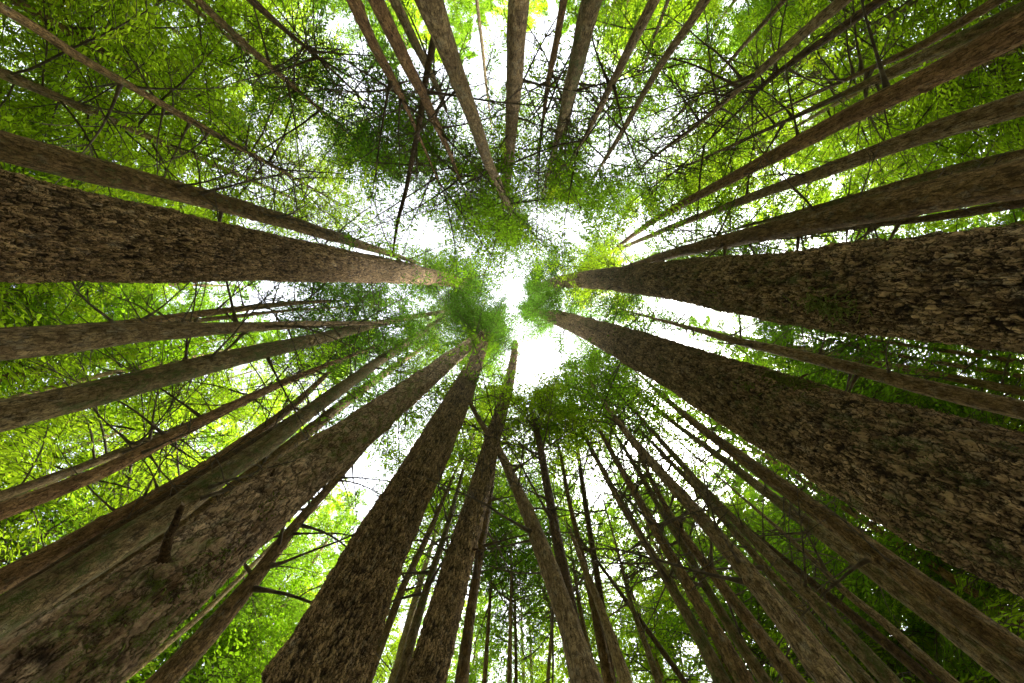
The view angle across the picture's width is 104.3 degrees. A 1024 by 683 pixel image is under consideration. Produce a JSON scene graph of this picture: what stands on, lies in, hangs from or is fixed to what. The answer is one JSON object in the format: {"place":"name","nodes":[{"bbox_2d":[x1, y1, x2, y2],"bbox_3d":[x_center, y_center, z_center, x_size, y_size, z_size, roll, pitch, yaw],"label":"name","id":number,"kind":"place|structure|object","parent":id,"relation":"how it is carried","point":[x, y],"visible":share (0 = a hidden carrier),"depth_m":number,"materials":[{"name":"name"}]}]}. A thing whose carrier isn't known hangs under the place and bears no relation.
{"place":"outdoors","nodes":[
{"label":"outdoors","id":0,"kind":"place"},
{"bbox_2d":[0,0,1023,682],"label":"sky","id":1,"kind":"structure","parent":0,"point":[534,352],"materials":[{"name":"white"}]},
{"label":"forest floor","id":2,"kind":"structure","parent":0,"visible":0},
{"bbox_2d":[0,282,164,395],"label":"conifer tree","id":3,"kind":"object","parent":2,"relation":"on","point":[85,309],"visible":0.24,"depth_m":12.36,"materials":[{"name":"green plant"}]},
{"bbox_2d":[0,164,193,325],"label":"conifer tree","id":4,"kind":"object","parent":2,"relation":"on","point":[141,288],"visible":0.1,"depth_m":14.02,"materials":[{"name":"green plant"}]},
{"bbox_2d":[0,357,194,567],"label":"tree","id":5,"kind":"object","parent":2,"relation":"on","point":[21,536],"visible":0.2,"depth_m":12.05,"materials":[{"name":"green plant"}]},
{"bbox_2d":[0,14,216,175],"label":"conifer tree","id":6,"kind":"object","parent":2,"relation":"on","point":[8,64],"visible":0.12,"depth_m":12.43,"materials":[{"name":"green plant"}]},
{"bbox_2d":[0,421,234,595],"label":"tree","id":7,"kind":"object","parent":2,"relation":"on","point":[58,523],"visible":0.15,"depth_m":12.07,"materials":[{"name":"green plant"}]},
{"bbox_2d":[0,169,262,393],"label":"conifer tree","id":8,"kind":"object","parent":2,"relation":"on","point":[48,322],"visible":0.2,"depth_m":15.66,"materials":[{"name":"green plant"}]},
{"bbox_2d":[0,283,282,432],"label":"conifer tree","id":9,"kind":"object","parent":2,"relation":"on","point":[105,374],"visible":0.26,"depth_m":14.26,"materials":[{"name":"green plant"}]},
{"bbox_2d":[0,281,284,483],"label":"conifer tree","id":10,"kind":"object","parent":2,"relation":"on","point":[174,310],"visible":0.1,"depth_m":14.30,"materials":[{"name":"green plant"}]},
{"bbox_2d":[0,372,298,593],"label":"tree","id":11,"kind":"object","parent":2,"relation":"on","point":[103,452],"visible":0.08,"depth_m":13.48,"materials":[{"name":"green plant"}]},
{"bbox_2d":[0,0,345,291],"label":"conifer tree","id":12,"kind":"object","parent":2,"relation":"on","point":[13,78],"visible":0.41,"depth_m":10.72,"materials":[{"name":"green plant"}]},
{"bbox_2d":[0,0,349,201],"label":"conifer tree","id":13,"kind":"object","parent":2,"relation":"on","point":[62,27],"visible":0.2,"depth_m":11.02,"materials":[{"name":"green plant"}]},
{"bbox_2d":[0,306,354,590],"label":"conifer tree","id":14,"kind":"object","parent":2,"relation":"on","point":[18,464],"visible":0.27,"depth_m":11.15,"materials":[{"name":"green plant"}]},
{"bbox_2d":[0,297,374,500],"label":"conifer tree","id":15,"kind":"object","parent":2,"relation":"on","point":[30,485],"visible":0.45,"depth_m":13.26,"materials":[{"name":"green plant"}]},
{"bbox_2d":[6,0,368,173],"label":"conifer tree","id":16,"kind":"object","parent":2,"relation":"on","point":[200,33],"visible":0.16,"depth_m":12.77,"materials":[{"name":"green plant"}]},
{"bbox_2d":[0,197,386,407],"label":"conifer tree","id":17,"kind":"object","parent":2,"relation":"on","point":[219,310],"visible":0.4,"depth_m":13.90,"materials":[{"name":"green plant"}]},
{"bbox_2d":[0,0,390,297],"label":"conifer tree","id":18,"kind":"object","parent":2,"relation":"on","point":[120,82],"visible":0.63,"depth_m":13.46,"materials":[{"name":"green plant"}]},
{"bbox_2d":[0,282,393,594],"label":"conifer tree","id":19,"kind":"object","parent":2,"relation":"on","point":[14,573],"visible":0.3,"depth_m":7.83,"materials":[{"name":"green plant"}]},
{"bbox_2d":[125,525,318,682],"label":"tree","id":20,"kind":"object","parent":2,"relation":"on","point":[277,579],"visible":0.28,"depth_m":13.43,"materials":[{"name":"green plant"}]},
{"bbox_2d":[127,551,316,682],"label":"broadleaf tree","id":21,"kind":"object","parent":2,"relation":"on","point":[296,583],"visible":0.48,"depth_m":13.41,"materials":[{"name":"green plant"}]},
{"bbox_2d":[0,181,445,424],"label":"conifer tree","id":22,"kind":"object","parent":2,"relation":"on","point":[22,343],"visible":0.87,"depth_m":7.43,"materials":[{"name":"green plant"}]},
{"bbox_2d":[0,282,451,520],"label":"conifer tree","id":23,"kind":"object","parent":2,"relation":"on","point":[23,502],"visible":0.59,"depth_m":7.95,"materials":[{"name":"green plant"}]},
{"bbox_2d":[1,292,454,595],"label":"conifer tree","id":24,"kind":"object","parent":2,"relation":"on","point":[154,503],"visible":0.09,"depth_m":7.70,"materials":[{"name":"green plant"}]},
{"bbox_2d":[2,293,462,639],"bbox_3d":[-6.671,1.597,17.110,6.838,36.333,7.419,0,-83,0],"label":"conifer tree","id":25,"kind":"object","parent":2,"relation":"on","point":[284,448],"visible":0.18,"depth_m":10.80,"materials":[{"name":"brown plant"}]},
{"bbox_2d":[0,105,466,313],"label":"conifer tree","id":26,"kind":"object","parent":2,"relation":"on","point":[25,152],"visible":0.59,"depth_m":7.20,"materials":[{"name":"brown plant"}]},
{"bbox_2d":[0,264,475,639],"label":"conifer tree","id":27,"kind":"object","parent":2,"relation":"on","point":[22,605],"visible":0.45,"depth_m":5.40,"materials":[{"name":"green plant"}]},
{"bbox_2d":[0,280,477,438],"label":"conifer tree","id":28,"kind":"object","parent":2,"relation":"on","point":[20,411],"visible":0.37,"depth_m":6.33,"materials":[{"name":"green plant"}]},
{"bbox_2d":[129,488,367,682],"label":"tree","id":29,"kind":"object","parent":2,"relation":"on","point":[337,529],"visible":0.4,"depth_m":19.76,"materials":[{"name":"green plant"}]},
{"bbox_2d":[0,169,520,334],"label":"conifer tree","id":30,"kind":"object","parent":2,"relation":"on","point":[52,232],"visible":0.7,"depth_m":4.37,"materials":[{"name":"brown plant"}]},
{"bbox_2d":[0,286,525,682],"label":"conifer tree","id":31,"kind":"object","parent":2,"relation":"on","point":[121,623],"visible":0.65,"depth_m":3.71,"materials":[{"name":"brown plant"}]},
{"bbox_2d":[193,0,432,203],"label":"conifer tree","id":32,"kind":"object","parent":2,"relation":"on","point":[216,18],"visible":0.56,"depth_m":12.56,"materials":[{"name":"green plant"}]},
{"bbox_2d":[145,323,503,682],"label":"conifer tree","id":33,"kind":"object","parent":2,"relation":"on","point":[177,666],"visible":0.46,"depth_m":7.60,"materials":[{"name":"brown plant"}]},
{"bbox_2d":[210,0,461,229],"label":"conifer tree","id":34,"kind":"object","parent":2,"relation":"on","point":[259,7],"visible":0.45,"depth_m":12.27,"materials":[{"name":"green plant"}]},
{"bbox_2d":[261,283,540,682],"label":"conifer tree","id":35,"kind":"object","parent":2,"relation":"on","point":[335,637],"visible":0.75,"depth_m":4.72,"materials":[{"name":"brown plant"}]},
{"bbox_2d":[357,36,461,260],"bbox_3d":[-2.296,-4.871,7.814,6.285,19.544,2.981,-28,-84,3],"label":"conifer tree","id":36,"kind":"object","parent":2,"relation":"on","point":[425,81],"visible":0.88,"depth_m":9.98,"materials":[{"name":"green plant"}]},
{"bbox_2d":[292,0,551,285],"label":"conifer tree","id":37,"kind":"object","parent":2,"relation":"on","point":[394,84],"visible":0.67,"depth_m":12.62,"materials":[{"name":"green plant"}]},
{"bbox_2d":[334,470,524,682],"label":"conifer tree","id":38,"kind":"object","parent":2,"relation":"on","point":[406,628],"visible":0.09,"depth_m":16.71,"materials":[{"name":"green plant"}]},
{"bbox_2d":[381,0,485,161],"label":"broken snag","id":39,"kind":"object","parent":2,"relation":"on","point":[406,24],"visible":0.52,"depth_m":8.20,"materials":[{"name":"brown plant"}]},
{"bbox_2d":[303,344,587,682],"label":"conifer tree","id":40,"kind":"object","parent":2,"relation":"on","point":[410,643],"visible":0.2,"depth_m":10.89,"materials":[{"name":"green plant"}]},
{"bbox_2d":[337,0,576,275],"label":"conifer tree","id":41,"kind":"object","parent":2,"relation":"on","point":[381,11],"visible":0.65,"depth_m":13.03,"materials":[{"name":"green plant"}]},
{"bbox_2d":[354,376,561,682],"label":"conifer tree","id":42,"kind":"object","parent":2,"relation":"on","point":[395,606],"visible":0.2,"depth_m":13.12,"materials":[{"name":"brown plant"}]},
{"bbox_2d":[403,340,541,682],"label":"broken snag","id":43,"kind":"object","parent":2,"relation":"on","point":[433,654],"visible":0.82,"depth_m":5.66,"materials":[{"name":"brown plant"}]},
{"bbox_2d":[404,464,573,682],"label":"conifer tree","id":44,"kind":"object","parent":2,"relation":"on","point":[486,652],"visible":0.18,"depth_m":14.53,"materials":[{"name":"green plant"}]},
{"bbox_2d":[429,0,558,156],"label":"conifer tree","id":45,"kind":"object","parent":2,"relation":"on","point":[485,69],"visible":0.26,"depth_m":18.90,"materials":[{"name":"green plant"}]},
{"bbox_2d":[391,321,599,682],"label":"conifer tree","id":46,"kind":"object","parent":2,"relation":"on","point":[463,668],"visible":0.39,"depth_m":10.92,"materials":[{"name":"green plant"}]},
{"bbox_2d":[383,0,620,300],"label":"conifer tree","id":47,"kind":"object","parent":2,"relation":"on","point":[434,14],"visible":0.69,"depth_m":14.98,"materials":[{"name":"green plant"}]},
{"bbox_2d":[401,329,607,682],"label":"conifer tree","id":48,"kind":"object","parent":2,"relation":"on","point":[581,665],"visible":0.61,"depth_m":6.52,"materials":[{"name":"brown plant"}]},
{"bbox_2d":[420,451,603,682],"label":"conifer tree","id":49,"kind":"object","parent":2,"relation":"on","point":[509,658],"visible":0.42,"depth_m":14.07,"materials":[{"name":"green plant"}]},
{"bbox_2d":[457,508,587,682],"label":"conifer tree","id":50,"kind":"object","parent":2,"relation":"on","point":[515,659],"visible":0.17,"depth_m":15.00,"materials":[{"name":"green plant"}]},
{"bbox_2d":[437,0,629,274],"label":"conifer tree","id":51,"kind":"object","parent":2,"relation":"on","point":[517,15],"visible":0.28,"depth_m":8.95,"materials":[{"name":"green plant"}]},
{"bbox_2d":[456,363,618,631],"bbox_3d":[0.618,3.828,8.156,4.851,18.003,5.053,-39,-84,5],"label":"conifer tree","id":52,"kind":"object","parent":2,"relation":"on","point":[547,395],"visible":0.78,"depth_m":13.05,"materials":[{"name":"green plant"}]},
{"bbox_2d":[441,0,662,252],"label":"conifer tree","id":53,"kind":"object","parent":2,"relation":"on","point":[557,35],"visible":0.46,"depth_m":12.54,"materials":[{"name":"green plant"}]},
{"bbox_2d":[469,454,648,655],"bbox_3d":[2.481,8.460,11.281,6.604,23.020,5.694,35,-84,-4],"label":"conifer tree","id":54,"kind":"object","parent":2,"relation":"on","point":[581,614],"visible":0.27,"depth_m":14.55,"materials":[{"name":"green plant"}]},
{"bbox_2d":[483,484,662,682],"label":"conifer tree","id":55,"kind":"object","parent":2,"relation":"on","point":[545,597],"visible":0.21,"depth_m":14.53,"materials":[{"name":"green plant"}]},
{"bbox_2d":[475,0,682,271],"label":"conifer tree","id":56,"kind":"object","parent":2,"relation":"on","point":[639,29],"visible":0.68,"depth_m":12.14,"materials":[{"name":"green plant"}]},
{"bbox_2d":[480,0,681,273],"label":"conifer tree","id":57,"kind":"object","parent":2,"relation":"on","point":[588,12],"visible":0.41,"depth_m":9.38,"materials":[{"name":"green plant"}]},
{"bbox_2d":[504,379,660,682],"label":"conifer tree","id":58,"kind":"object","parent":2,"relation":"on","point":[605,666],"visible":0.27,"depth_m":9.80,"materials":[{"name":"green plant"}]},
{"bbox_2d":[496,413,695,682],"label":"conifer tree","id":59,"kind":"object","parent":2,"relation":"on","point":[647,650],"visible":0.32,"depth_m":13.88,"materials":[{"name":"green plant"}]},
{"bbox_2d":[568,528,632,682],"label":"conifer tree","id":60,"kind":"object","parent":2,"relation":"on","point":[621,668],"visible":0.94,"depth_m":6.56,"materials":[{"name":"brown bark"},{"name":"twig bark"},{"name":"green needle foliage"}]},
{"bbox_2d":[523,478,697,682],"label":"conifer tree","id":61,"kind":"object","parent":2,"relation":"on","point":[562,663],"visible":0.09,"depth_m":15.67,"materials":[{"name":"green plant"}]},
{"bbox_2d":[524,0,726,239],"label":"conifer tree","id":62,"kind":"object","parent":2,"relation":"on","point":[696,13],"visible":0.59,"depth_m":13.24,"materials":[{"name":"green plant"}]},
{"bbox_2d":[526,327,731,682],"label":"conifer tree","id":63,"kind":"object","parent":2,"relation":"on","point":[716,669],"visible":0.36,"depth_m":7.57,"materials":[{"name":"green plant"}]},
{"bbox_2d":[523,302,755,682],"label":"conifer tree","id":64,"kind":"object","parent":2,"relation":"on","point":[736,666],"visible":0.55,"depth_m":8.12,"materials":[{"name":"green plant"}]},
{"bbox_2d":[563,507,720,682],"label":"conifer tree","id":65,"kind":"object","parent":2,"relation":"on","point":[645,667],"visible":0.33,"depth_m":15.54,"materials":[{"name":"green plant"}]},
{"bbox_2d":[544,360,773,682],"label":"conifer tree","id":66,"kind":"object","parent":2,"relation":"on","point":[760,674],"visible":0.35,"depth_m":9.52,"materials":[{"name":"green plant"}]},
{"bbox_2d":[568,0,762,141],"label":"conifer tree","id":67,"kind":"object","parent":2,"relation":"on","point":[636,12],"visible":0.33,"depth_m":14.51,"materials":[{"name":"green plant"}]},
{"bbox_2d":[533,337,806,682],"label":"conifer tree","id":68,"kind":"object","parent":2,"relation":"on","point":[785,669],"visible":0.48,"depth_m":7.93,"materials":[{"name":"green plant"}]},
{"bbox_2d":[513,341,852,682],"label":"conifer tree","id":69,"kind":"object","parent":2,"relation":"on","point":[818,661],"visible":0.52,"depth_m":6.17,"materials":[{"name":"brown plant"}]},
{"bbox_2d":[595,0,788,176],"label":"conifer tree","id":70,"kind":"object","parent":2,"relation":"on","point":[775,9],"visible":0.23,"depth_m":14.76,"materials":[{"name":"green plant"}]},
{"bbox_2d":[551,0,852,242],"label":"conifer tree","id":71,"kind":"object","parent":2,"relation":"on","point":[824,15],"visible":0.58,"depth_m":10.65,"materials":[{"name":"green plant"}]},
{"bbox_2d":[552,353,875,682],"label":"conifer tree","id":72,"kind":"object","parent":2,"relation":"on","point":[851,666],"visible":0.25,"depth_m":7.64,"materials":[{"name":"green plant"}]},
{"bbox_2d":[589,453,865,682],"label":"conifer tree","id":73,"kind":"object","parent":2,"relation":"on","point":[687,633],"visible":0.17,"depth_m":15.46,"materials":[{"name":"green plant"}]},
{"bbox_2d":[568,344,903,682],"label":"conifer tree","id":74,"kind":"object","parent":2,"relation":"on","point":[878,668],"visible":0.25,"depth_m":6.47,"materials":[{"name":"green plant"}]},
{"bbox_2d":[658,0,820,95],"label":"conifer tree","id":75,"kind":"object","parent":2,"relation":"on","point":[752,4],"visible":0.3,"depth_m":17.97,"materials":[{"name":"green plant"}]},
{"bbox_2d":[614,0,889,259],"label":"conifer tree","id":76,"kind":"object","parent":2,"relation":"on","point":[858,15],"visible":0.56,"depth_m":12.32,"materials":[{"name":"green plant"}]},
{"bbox_2d":[503,258,1023,598],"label":"conifer tree","id":77,"kind":"object","parent":2,"relation":"on","point":[946,488],"visible":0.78,"depth_m":4.03,"materials":[{"name":"brown plant"}]},
{"bbox_2d":[503,214,1023,354],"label":"conifer tree","id":78,"kind":"object","parent":2,"relation":"on","point":[965,288],"visible":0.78,"depth_m":4.21,"materials":[{"name":"brown plant"}]},
{"bbox_2d":[603,380,941,682],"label":"conifer tree","id":79,"kind":"object","parent":2,"relation":"on","point":[918,670],"visible":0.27,"depth_m":8.69,"materials":[{"name":"green plant"}]},
{"bbox_2d":[532,136,1023,351],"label":"conifer tree","id":80,"kind":"object","parent":2,"relation":"on","point":[998,183],"visible":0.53,"depth_m":6.33,"materials":[{"name":"brown plant"}]},
{"bbox_2d":[625,384,959,682],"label":"conifer tree","id":81,"kind":"object","parent":2,"relation":"on","point":[937,670],"visible":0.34,"depth_m":8.45,"materials":[{"name":"plant"}]},
{"bbox_2d":[564,91,1023,269],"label":"conifer tree","id":82,"kind":"object","parent":2,"relation":"on","point":[1007,108],"visible":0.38,"depth_m":7.31,"materials":[{"name":"brown plant"}]},
{"bbox_2d":[564,339,1023,682],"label":"conifer tree","id":83,"kind":"object","parent":2,"relation":"on","point":[1001,671],"visible":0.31,"depth_m":7.02,"materials":[{"name":"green plant"}]},
{"bbox_2d":[566,0,1023,292],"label":"conifer tree","id":84,"kind":"object","parent":2,"relation":"on","point":[1001,39],"visible":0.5,"depth_m":6.53,"materials":[{"name":"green plant"}]},
{"bbox_2d":[636,482,955,682],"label":"conifer tree","id":85,"kind":"object","parent":2,"relation":"on","point":[772,671],"visible":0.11,"depth_m":13.80,"materials":[{"name":"green plant"}]},
{"bbox_2d":[573,238,1023,419],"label":"conifer tree","id":86,"kind":"object","parent":2,"relation":"on","point":[1012,407],"visible":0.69,"depth_m":8.55,"materials":[{"name":"brown plant"}]},
{"bbox_2d":[576,317,1023,675],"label":"conifer tree","id":87,"kind":"object","parent":2,"relation":"on","point":[998,640],"visible":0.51,"depth_m":6.36,"materials":[{"name":"brown plant"}]},
{"bbox_2d":[579,0,1023,248],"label":"conifer tree","id":88,"kind":"object","parent":2,"relation":"on","point":[969,34],"visible":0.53,"depth_m":9.05,"materials":[{"name":"green plant"}]},
{"bbox_2d":[631,0,1006,257],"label":"conifer tree","id":89,"kind":"object","parent":2,"relation":"on","point":[971,16],"visible":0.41,"depth_m":11.46,"materials":[{"name":"green plant"}]},
{"bbox_2d":[624,96,1023,325],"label":"conifer tree","id":90,"kind":"object","parent":2,"relation":"on","point":[972,165],"visible":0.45,"depth_m":12.16,"materials":[{"name":"green plant"}]},
{"bbox_2d":[658,374,1023,682],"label":"conifer tree","id":91,"kind":"object","parent":2,"relation":"on","point":[944,573],"visible":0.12,"depth_m":12.84,"materials":[{"name":"green plant"}]},
{"bbox_2d":[665,0,1019,183],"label":"conifer tree","id":92,"kind":"object","parent":2,"relation":"on","point":[901,9],"visible":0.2,"depth_m":12.50,"materials":[{"name":"green plant"}]},
{"bbox_2d":[667,135,1023,332],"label":"conifer tree","id":93,"kind":"object","parent":2,"relation":"on","point":[989,208],"visible":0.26,"depth_m":12.14,"materials":[{"name":"green plant"}]},
{"bbox_2d":[672,338,1023,681],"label":"conifer tree","id":94,"kind":"object","parent":2,"relation":"on","point":[897,538],"visible":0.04,"depth_m":11.82,"materials":[{"name":"green plant"}]},
{"bbox_2d":[679,229,1023,427],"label":"conifer tree","id":95,"kind":"object","parent":2,"relation":"on","point":[1001,386],"visible":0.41,"depth_m":13.44,"materials":[{"name":"green plant"}]},
{"bbox_2d":[684,0,1023,225],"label":"conifer tree","id":96,"kind":"object","parent":2,"relation":"on","point":[924,98],"visible":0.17,"depth_m":11.94,"materials":[{"name":"green plant"}]},
{"bbox_2d":[724,494,990,682],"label":"conifer tree","id":97,"kind":"object","parent":2,"relation":"on","point":[863,639],"visible":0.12,"depth_m":13.52,"materials":[{"name":"green plant"}]},
{"bbox_2d":[696,0,1023,140],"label":"conifer tree","id":98,"kind":"object","parent":2,"relation":"on","point":[886,10],"visible":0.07,"depth_m":13.48,"materials":[{"name":"green plant"}]},
{"bbox_2d":[745,316,1023,402],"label":"conifer tree","id":99,"kind":"object","parent":2,"relation":"on","point":[964,353],"visible":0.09,"depth_m":15.83,"materials":[{"name":"green plant"}]},
{"bbox_2d":[747,321,1023,405],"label":"conifer tree","id":100,"kind":"object","parent":2,"relation":"on","point":[799,340],"visible":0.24,"depth_m":15.46,"materials":[{"name":"green plant"}]},
{"bbox_2d":[752,460,1023,682],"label":"conifer tree","id":101,"kind":"object","parent":2,"relation":"on","point":[961,672],"visible":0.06,"depth_m":12.47,"materials":[{"name":"green plant"}]},
{"bbox_2d":[753,10,1023,248],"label":"conifer tree","id":102,"kind":"object","parent":2,"relation":"on","point":[934,147],"visible":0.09,"depth_m":14.51,"materials":[{"name":"green plant"}]},
{"bbox_2d":[760,453,1023,682],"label":"conifer tree","id":103,"kind":"object","parent":2,"relation":"on","point":[997,617],"visible":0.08,"depth_m":9.54,"materials":[{"name":"green plant"}]},
{"bbox_2d":[811,10,1023,183],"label":"conifer tree","id":104,"kind":"object","parent":2,"relation":"on","point":[996,142],"visible":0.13,"depth_m":12.76,"materials":[{"name":"green plant"}]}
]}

